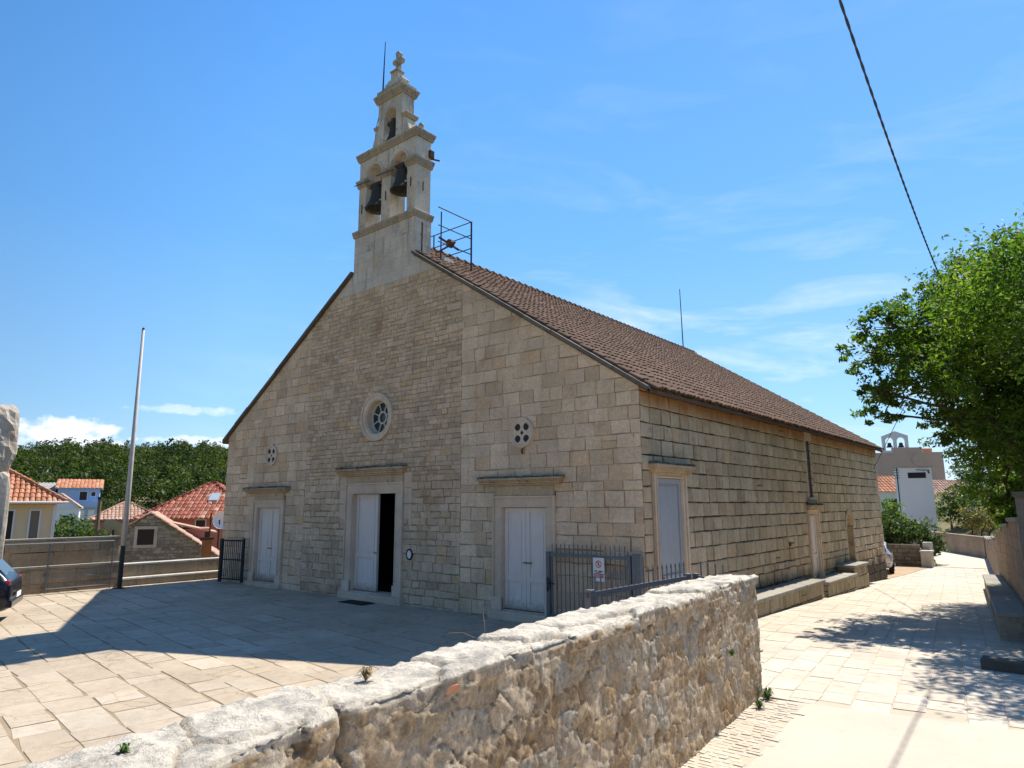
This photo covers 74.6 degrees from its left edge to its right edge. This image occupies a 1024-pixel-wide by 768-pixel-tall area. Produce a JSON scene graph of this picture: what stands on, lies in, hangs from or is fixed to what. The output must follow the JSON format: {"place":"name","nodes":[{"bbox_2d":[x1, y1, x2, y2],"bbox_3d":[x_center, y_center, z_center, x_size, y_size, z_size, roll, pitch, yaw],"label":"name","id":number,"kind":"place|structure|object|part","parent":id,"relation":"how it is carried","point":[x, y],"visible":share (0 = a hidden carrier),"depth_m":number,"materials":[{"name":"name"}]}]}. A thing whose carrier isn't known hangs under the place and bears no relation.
{"place":"outdoors","nodes":[
{"label":"outdoors","id":0,"kind":"place"},
{"bbox_2d":[5,468,68,538],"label":"cream house","id":1,"kind":"structure","parent":0,"point":[32,508],"depth_m":34.78,"materials":[{"name":"orange tile"}]},
{"bbox_2d":[5,509,15,538],"bbox_3d":[-25.596,7.241,33.954,0.680,1.790,0.050,7,-12,-35],"label":"window","id":2,"kind":"structure","parent":1,"relation":"in","point":[11,512],"depth_m":34.08,"materials":[{"name":"black glass"}]},
{"bbox_2d":[26,509,41,538],"bbox_3d":[-24.630,7.357,34.624,0.530,1.790,0.050,7,-12,-35],"label":"window","id":3,"kind":"structure","parent":1,"relation":"in","point":[34,520],"depth_m":34.64,"materials":[{"name":"white paint"}]},
{"bbox_2d":[110,511,218,562],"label":"stone house","id":4,"kind":"structure","parent":0,"point":[155,536],"depth_m":32.37,"materials":[{"name":"beige stone"}]},
{"bbox_2d":[133,526,157,547],"bbox_3d":[-17.488,7.303,32.075,0.980,1.010,0.050,5,-11,-25],"label":"window","id":5,"kind":"structure","parent":4,"relation":"in","point":[144,536],"depth_m":32.06,"materials":[{"name":"stone"}]},
{"bbox_2d":[0,586,457,767],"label":"plaza","id":6,"kind":"structure","parent":0,"point":[81,669],"depth_m":11.27,"materials":[{"name":"stone"}]},
{"bbox_2d":[0,405,19,558],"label":"gate pier","id":7,"kind":"structure","parent":6,"relation":"on","point":[9,421],"depth_m":16.68,"materials":[{"name":"stone"}]},
{"bbox_2d":[0,559,22,611],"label":"parked car","id":8,"kind":"object","parent":6,"relation":"on","point":[11,594],"visible":1,"depth_m":14.96,"materials":[{"name":"blue paint"}]},
{"bbox_3d":[-11.603,4.176,15.358,0.270,0.295,1.120,5,-11,-27],"label":"rear window","id":9,"kind":"part","parent":8,"relation":"part of","materials":[{"name":"blue glass"}]},
{"bbox_2d":[4,540,114,593],"bbox_3d":[-13.682,5.489,20.113,0.050,1.472,3.172,-9,-13,39],"label":"pipe frame","id":10,"kind":"object","parent":6,"relation":"on","point":[110,573],"visible":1,"depth_m":20.32,"materials":[{"name":"grey metal"}]},
{"bbox_2d":[113,327,144,588],"bbox_3d":[-12.315,2.245,21.795,0.350,8.440,0.300,-9,-13,39],"label":"flagpole","id":11,"kind":"object","parent":6,"relation":"on","point":[126,511],"visible":1,"depth_m":21.62,"materials":[{"name":"metal"}]},
{"bbox_2d":[133,578,762,651],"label":"plaza","id":12,"kind":"structure","parent":0,"point":[428,623],"depth_m":16.37,"materials":[{"name":"stone"}]},
{"bbox_2d":[217,538,245,582],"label":"gate","id":13,"kind":"structure","parent":12,"relation":"on","point":[221,559],"depth_m":22.31,"materials":[{"name":"metal"}]},
{"bbox_2d":[338,600,373,604],"bbox_3d":[-4.088,5.737,17.659,1.000,0.014,0.450,-9,-13,39],"label":"doormat","id":14,"kind":"object","parent":12,"relation":"on","point":[356,602],"visible":1,"depth_m":17.59,"materials":[{"name":"black rubber"}]},
{"bbox_2d":[631,554,642,596],"bbox_3d":[2.436,4.078,12.923,0.185,1.560,0.120,-9,-13,39],"label":"gate post","id":15,"kind":"object","parent":12,"relation":"on","point":[637,561],"visible":0.43,"depth_m":12.96,"materials":[{"name":"grey metal"}]},
{"bbox_2d":[546,543,632,616],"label":"gate","id":16,"kind":"structure","parent":15,"relation":"attached to","point":[549,589],"depth_m":13.91,"materials":[{"name":"grey metal"}]},
{"bbox_2d":[593,558,604,581],"bbox_3d":[1.741,3.728,13.503,0.260,0.460,0.010,-9,-13,39],"label":"warning sign","id":17,"kind":"object","parent":16,"relation":"attached to","point":[598,565],"visible":0.87,"depth_m":13.50,"materials":[{"name":"white metal"}]},
{"bbox_2d":[0,0,1023,482],"label":"sky","id":18,"kind":"structure","parent":0,"point":[185,172],"materials":[{"name":"blue"}]},
{"bbox_2d":[51,475,1005,700],"bbox_3d":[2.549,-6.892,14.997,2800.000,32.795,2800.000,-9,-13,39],"label":"terrain","id":19,"kind":"structure","parent":0,"point":[944,526],"depth_m":60.79,"materials":[{"name":"green plant"}]},
{"bbox_2d":[29,478,57,493],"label":"grey roofed house","id":20,"kind":"structure","parent":19,"relation":"on","point":[50,485],"depth_m":103.28,"materials":[{"name":"white paint"}]},
{"bbox_2d":[2,536,120,594],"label":"parapet wall","id":21,"kind":"structure","parent":19,"relation":"on","point":[28,563],"depth_m":20.50,"materials":[{"name":"stone"}]},
{"bbox_2d":[55,493,83,527],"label":"white cottage","id":22,"kind":"structure","parent":19,"relation":"on","point":[72,506],"depth_m":89.41,"materials":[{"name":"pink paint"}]},
{"bbox_2d":[55,479,103,529],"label":"blue house","id":23,"kind":"structure","parent":19,"relation":"on","point":[85,493],"depth_m":101.01,"materials":[{"name":"blue paint"}]},
{"bbox_2d":[80,510,83,518],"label":"window","id":24,"kind":"structure","parent":23,"relation":"in","point":[82,511],"depth_m":100.39,"materials":[{"name":"white paint"}]},
{"bbox_2d":[78,491,87,500],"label":"window","id":25,"kind":"structure","parent":23,"relation":"in","point":[83,495],"depth_m":100.81,"materials":[{"name":"black glass"}]},
{"bbox_2d":[87,510,93,517],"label":"window","id":26,"kind":"structure","parent":23,"relation":"in","point":[90,512],"depth_m":100.96,"materials":[{"name":"glass"}]},
{"bbox_2d":[53,516,106,537],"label":"garden tree","id":27,"kind":"object","parent":19,"relation":"on","point":[78,532],"visible":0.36,"depth_m":57.52,"materials":[{"name":"green plant"}]},
{"bbox_2d":[55,513,106,536],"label":"garden tree","id":28,"kind":"object","parent":19,"relation":"on","point":[71,520],"visible":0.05,"depth_m":74.74,"materials":[{"name":"green plant"}]},
{"bbox_2d":[94,497,102,535],"bbox_3d":[-18.402,8.273,29.478,0.240,6.551,0.213,-3,-11,17],"label":"wooden post","id":29,"kind":"object","parent":19,"relation":"on","point":[97,523],"visible":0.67,"depth_m":29.84,"materials":[{"name":"brown wood"}]},
{"bbox_2d":[86,501,146,533],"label":"pink house","id":30,"kind":"structure","parent":19,"relation":"on","point":[115,512],"depth_m":81.55,"materials":[{"name":"tile"}]},
{"bbox_2d":[10,436,227,510],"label":"pine wood","id":31,"kind":"object","parent":19,"relation":"on","point":[165,473],"visible":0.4,"depth_m":157.33,"materials":[{"name":"green plant"}]},
{"bbox_2d":[122,557,218,585],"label":"parapet wall","id":32,"kind":"structure","parent":19,"relation":"on","point":[149,572],"depth_m":22.84,"materials":[{"name":"concrete"}]},
{"bbox_2d":[133,481,225,549],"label":"red house","id":33,"kind":"structure","parent":19,"relation":"on","point":[197,506],"depth_m":60.63,"materials":[{"name":"tile"}]},
{"bbox_2d":[195,519,206,526],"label":"window","id":34,"kind":"structure","parent":33,"relation":"in","point":[200,523],"depth_m":59.73,"materials":[{"name":"black glass"}]},
{"bbox_2d":[200,512,213,557],"bbox_3d":[-13.165,8.473,28.728,0.400,5.857,0.400,-9,-13,39],"label":"chimney pipe","id":35,"kind":"object","parent":19,"relation":"on","point":[206,539],"visible":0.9,"depth_m":28.91,"materials":[{"name":"brick"}]},
{"bbox_2d":[213,512,223,548],"bbox_3d":[-17.400,10.482,39.646,0.203,5.792,1.000,-9,-13,39],"label":"satellite dish","id":36,"kind":"object","parent":19,"relation":"on","point":[218,520],"visible":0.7,"depth_m":39.97,"materials":[{"name":"white paint"}]},
{"bbox_2d":[19,574,762,767],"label":"rubble wall","id":37,"kind":"structure","parent":19,"relation":"on","point":[661,677],"depth_m":4.62,"materials":[{"name":"stone"}]},
{"bbox_2d":[114,742,132,753],"bbox_3d":[-1.539,1.446,2.661,0.065,0.044,0.075,1,-10,-5],"label":"weed","id":38,"kind":"object","parent":37,"relation":"on","point":[125,747],"visible":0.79,"depth_m":2.65,"materials":[{"name":"green plant"}]},
{"bbox_2d":[353,666,374,680],"bbox_3d":[-0.823,1.643,3.815,0.132,0.077,0.125,-2,-10,10],"label":"weed","id":39,"kind":"object","parent":37,"relation":"on","point":[366,672],"visible":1,"depth_m":3.79,"materials":[{"name":"plant"}]},
{"bbox_2d":[446,684,459,694],"bbox_3d":[-0.384,1.767,3.921,0.116,0.056,0.116,-9,-13,39],"label":"brick fragment","id":40,"kind":"object","parent":37,"relation":"in","point":[453,689],"visible":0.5,"depth_m":3.89,"materials":[{"name":"orange brick"}]},
{"bbox_2d":[692,561,723,579],"bbox_3d":[2.891,3.357,9.688,0.080,1.550,0.639,6,-12,-30],"label":"fence panel","id":41,"kind":"object","parent":37,"relation":"attached to","point":[696,576],"visible":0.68,"depth_m":9.92,"materials":[{"name":"grey metal"}]},
{"bbox_2d":[585,561,691,608],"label":"gate","id":42,"kind":"structure","parent":41,"relation":"attached to","point":[591,595],"depth_m":8.80,"materials":[{"name":"grey metal"}]},
{"bbox_2d":[729,649,736,655],"bbox_3d":[2.592,3.167,7.913,0.127,0.078,0.126,2,-10,-13],"label":"weed","id":43,"kind":"object","parent":37,"relation":"on","point":[731,652],"visible":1,"depth_m":7.90,"materials":[{"name":"green plant"}]},
{"bbox_2d":[221,42,887,622],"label":"church","id":44,"kind":"structure","parent":19,"relation":"on","point":[419,422],"depth_m":18.00,"materials":[{"name":"stone"}]},
{"bbox_2d":[256,508,270,580],"bbox_3d":[-8.058,5.205,21.887,0.696,2.290,0.100,-9,-13,39],"label":"door leaf","id":45,"kind":"structure","parent":44,"relation":"in","point":[265,513],"depth_m":21.90,"materials":[{"name":"paint"}]},
{"bbox_2d":[265,445,277,465],"bbox_3d":[-7.904,2.351,22.099,0.680,0.680,0.085,-9,-13,39],"label":"rosette window","id":46,"kind":"structure","parent":44,"relation":"in","point":[271,454],"depth_m":22.09,"materials":[{"name":"stone"}]},
{"bbox_2d":[267,508,278,581],"bbox_3d":[-7.562,5.130,21.484,0.656,2.290,0.100,-9,-13,39],"label":"door leaf","id":47,"kind":"structure","parent":44,"relation":"in","point":[274,522],"depth_m":21.55,"materials":[{"name":"paint"}]},
{"bbox_2d":[354,494,380,591],"bbox_3d":[-4.050,4.397,18.740,0.945,2.610,0.100,-9,-13,39],"label":"door leaf","id":48,"kind":"structure","parent":44,"relation":"in","point":[368,505],"depth_m":18.72,"materials":[{"name":"paint"}]},
{"bbox_2d":[360,393,393,440],"bbox_3d":[-3.713,0.946,19.025,1.360,1.360,0.380,-9,-13,39],"label":"round window","id":49,"kind":"structure","parent":44,"relation":"in","point":[376,419],"depth_m":19.13,"materials":[{"name":"stone"}]},
{"bbox_2d":[505,508,526,609],"bbox_3d":[0.102,3.944,15.251,0.661,2.230,0.100,-9,-13,39],"label":"door leaf","id":50,"kind":"structure","parent":44,"relation":"in","point":[515,518],"depth_m":15.25,"materials":[{"name":"paint"}]},
{"bbox_2d":[509,418,534,447],"bbox_3d":[0.230,1.124,15.478,0.680,0.680,0.085,-9,-13,39],"label":"rosette window","id":51,"kind":"structure","parent":44,"relation":"in","point":[522,431],"depth_m":15.46,"materials":[{"name":"stone"}]},
{"bbox_2d":[526,508,545,612],"bbox_3d":[0.571,3.873,14.869,0.621,2.230,0.100,-9,-13,39],"label":"door leaf","id":52,"kind":"structure","parent":44,"relation":"in","point":[535,517],"depth_m":14.89,"materials":[{"name":"paint"}]},
{"bbox_2d":[658,478,683,586],"bbox_3d":[3.304,3.506,14.028,0.100,3.030,1.140,-9,-13,39],"label":"door leaf","id":53,"kind":"structure","parent":44,"relation":"in","point":[669,493],"depth_m":14.17,"materials":[{"name":"white paint"}]},
{"bbox_2d":[804,432,815,502],"bbox_3d":[9.626,2.765,22.085,0.370,2.365,0.800,-9,-13,39],"label":"slit window","id":54,"kind":"structure","parent":44,"relation":"in","point":[807,437],"depth_m":22.01,"materials":[{"name":"stone"}]},
{"bbox_2d":[810,516,819,577],"bbox_3d":[9.643,5.280,21.509,0.072,2.070,0.730,-9,-13,39],"label":"door leaf","id":55,"kind":"structure","parent":44,"relation":"in","point":[813,522],"depth_m":21.62,"materials":[{"name":"paint"}]},
{"bbox_2d":[873,313,949,469],"bbox_3d":[14.123,0.888,24.264,0.022,4.272,11.918,-3,-11,16],"label":"service cable","id":56,"kind":"object","parent":44,"relation":"attached to","point":[891,432],"visible":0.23,"depth_m":26.22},
{"bbox_2d":[836,561,869,588],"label":"stone plinth","id":57,"kind":"structure","parent":19,"relation":"on","point":[860,568],"depth_m":23.14,"materials":[{"name":"beige stone"}]},
{"bbox_2d":[877,476,897,517],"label":"orange roofed house","id":58,"kind":"structure","parent":19,"relation":"on","point":[886,486],"depth_m":75.24,"materials":[{"name":"tile"}]},
{"bbox_2d":[887,498,897,507],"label":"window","id":59,"kind":"structure","parent":58,"relation":"in","point":[892,500],"depth_m":74.73,"materials":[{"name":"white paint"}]},
{"bbox_2d":[880,497,916,526],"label":"shrub","id":60,"kind":"object","parent":19,"relation":"on","point":[894,510],"visible":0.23,"depth_m":41.85,"materials":[{"name":"green plant"}]},
{"bbox_2d":[876,431,945,479],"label":"church","id":61,"kind":"structure","parent":19,"relation":"on","point":[895,456],"depth_m":148.09,"materials":[{"name":"stone"}]},
{"bbox_2d":[912,453,925,465],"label":"round window","id":62,"kind":"structure","parent":61,"relation":"in","point":[918,459],"depth_m":147.25,"materials":[{"name":"grey glass"}]},
{"bbox_2d":[888,542,934,567],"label":"garden wall","id":63,"kind":"structure","parent":19,"relation":"on","point":[909,555],"depth_m":36.15,"materials":[{"name":"stone"}]},
{"bbox_2d":[892,466,937,531],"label":"transformer tower","id":64,"kind":"structure","parent":19,"relation":"on","point":[914,490],"depth_m":58.15,"materials":[{"name":"paint"}]},
{"bbox_2d":[881,512,950,556],"bbox_3d":[22.569,9.014,39.298,5.213,3.073,3.107,-9,-13,39],"label":"shrub","id":65,"kind":"object","parent":19,"relation":"on","point":[893,533],"visible":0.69,"depth_m":38.47,"materials":[{"name":"green plant"}]},
{"bbox_2d":[835,208,1023,535],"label":"broadleaf tree","id":66,"kind":"object","parent":19,"relation":"on","point":[984,307],"visible":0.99,"depth_m":16.74,"materials":[{"name":"green plant"}]},
{"bbox_2d":[838,0,951,300],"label":"overhead cable","id":67,"kind":"object","parent":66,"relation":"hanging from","point":[866,77],"visible":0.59,"depth_m":8.64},
{"bbox_2d":[884,531,986,557],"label":"boundary wall","id":68,"kind":"structure","parent":19,"relation":"on","point":[970,545],"depth_m":44.09,"materials":[{"name":"beige stone"}]},
{"bbox_2d":[933,480,973,494],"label":"tiled outbuilding","id":69,"kind":"structure","parent":19,"relation":"on","point":[939,485],"depth_m":91.21,"materials":[{"name":"pink tile"}]},
{"bbox_2d":[934,483,982,529],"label":"shrub","id":70,"kind":"object","parent":19,"relation":"on","point":[954,506],"visible":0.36,"depth_m":59.88,"materials":[{"name":"green plant"}]},
{"bbox_2d":[951,502,999,535],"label":"shrub","id":71,"kind":"object","parent":19,"relation":"on","point":[975,519],"visible":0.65,"depth_m":50.17,"materials":[{"name":"green plant"}]},
{"bbox_2d":[946,461,1014,488],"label":"background tree","id":72,"kind":"object","parent":19,"relation":"on","point":[954,468],"visible":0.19,"depth_m":82.52,"materials":[{"name":"green plant"}]},
{"bbox_2d":[956,484,1005,526],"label":"shrub","id":73,"kind":"object","parent":19,"relation":"on","point":[980,504],"visible":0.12,"depth_m":56.09,"materials":[{"name":"green plant"}]},
{"bbox_2d":[986,461,1019,493],"bbox_3d":[27.819,3.628,31.155,9.586,8.132,12.031,-9,-13,39],"label":"background tree","id":74,"kind":"object","parent":19,"relation":"on","point":[1005,475],"visible":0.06,"depth_m":30.34,"materials":[{"name":"green plant"}]},
{"bbox_2d":[983,517,1023,605],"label":"boundary wall","id":75,"kind":"structure","parent":19,"relation":"on","point":[1004,555],"depth_m":17.33,"materials":[{"name":"beige stone"}]},
{"bbox_3d":[-17.686,9.353,29.392,0.904,4.650,0.856,-9,-13,39],"label":"stone stump","id":76,"kind":"object","parent":19,"relation":"on","visible":0},
{"bbox_2d":[103,519,121,535],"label":"wall","id":77,"kind":"structure","parent":76,"relation":"on","point":[113,527],"depth_m":29.83,"materials":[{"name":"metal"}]},
{"bbox_2d":[746,699,1023,767],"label":"road","id":78,"kind":"structure","parent":0,"point":[819,736],"depth_m":7.12,"materials":[{"name":"beige stone"}]},
{"bbox_2d":[681,697,805,767],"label":"gutter cobbles","id":79,"kind":"object","parent":78,"relation":"on","point":[748,735],"visible":0.92,"depth_m":7.32,"materials":[{"name":"beige stone"}]},
{"bbox_2d":[751,699,764,708],"bbox_3d":[3.071,3.988,8.362,0.182,0.116,0.200,2,-10,-11],"label":"weed","id":80,"kind":"object","parent":79,"relation":"on","point":[758,704],"visible":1,"depth_m":8.34,"materials":[{"name":"green plant"}]},
{"bbox_2d":[758,687,775,698],"bbox_3d":[3.323,4.039,8.760,0.276,0.155,0.274,-9,-13,39],"label":"weed","id":81,"kind":"object","parent":79,"relation":"on","point":[766,693],"visible":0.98,"depth_m":8.72,"materials":[{"name":"green plant"}]},
{"bbox_2d":[758,567,1023,730],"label":"street","id":82,"kind":"structure","parent":0,"point":[919,643],"depth_m":11.79,"materials":[{"name":"beige stone"}]},
{"bbox_2d":[756,578,825,617],"bbox_3d":[6.744,5.735,17.215,0.656,0.887,6.928,-9,-13,39],"label":"stone bench","id":83,"kind":"object","parent":82,"relation":"on","point":[783,596],"visible":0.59,"depth_m":17.59,"materials":[{"name":"beige stone"}]},
{"bbox_2d":[816,572,857,596],"bbox_3d":[10.241,6.588,21.342,0.669,0.909,3.378,-9,-13,39],"label":"stone bench","id":84,"kind":"object","parent":82,"relation":"on","point":[837,583],"visible":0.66,"depth_m":21.22,"materials":[{"name":"beige stone"}]},
{"bbox_2d":[982,574,1011,607],"bbox_3d":[15.159,6.472,21.050,0.530,0.962,8.300,-7,-12,33],"label":"stone bench","id":85,"kind":"object","parent":82,"relation":"on","point":[995,581],"visible":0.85,"depth_m":19.95,"materials":[{"name":"beige stone"}]},
{"bbox_2d":[980,655,1023,674],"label":"kerb stone","id":86,"kind":"object","parent":82,"relation":"on","point":[1002,664],"visible":1,"depth_m":10.38,"materials":[{"name":"grey stone"}]},
{"bbox_2d":[993,506,1016,528],"bbox_3d":[20.700,5.854,26.734,2.533,4.126,5.574,-6,-12,28],"label":"shrub","id":87,"kind":"object","parent":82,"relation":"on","point":[1003,513],"visible":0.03,"depth_m":27.31,"materials":[{"name":"green plant"}]},
{"bbox_2d":[988,589,1023,641],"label":"stone bench","id":88,"kind":"object","parent":82,"relation":"on","point":[1007,606],"visible":0.95,"depth_m":13.02,"materials":[{"name":"grey stone"}]},
{"bbox_2d":[1011,492,1023,563],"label":"wall pier","id":89,"kind":"structure","parent":82,"relation":"on","point":[1019,499],"depth_m":12.06,"materials":[{"name":"stone"}]},
{"bbox_2d":[887,566,928,577],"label":"yard","id":90,"kind":"structure","parent":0,"point":[901,570],"depth_m":33.19,"materials":[{"name":"beige stone"}]},
{"bbox_2d":[883,541,894,572],"bbox_3d":[17.779,8.408,32.969,1.674,1.433,3.724,-6,-12,29],"label":"parked car","id":91,"kind":"object","parent":90,"relation":"on","point":[890,560],"visible":0.36,"depth_m":31.27,"materials":[{"name":"silver paint"}]},
{"bbox_2d":[933,549,990,568],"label":"street","id":92,"kind":"structure","parent":0,"point":[947,559],"depth_m":38.91,"materials":[{"name":"beige stone"}]}
]}

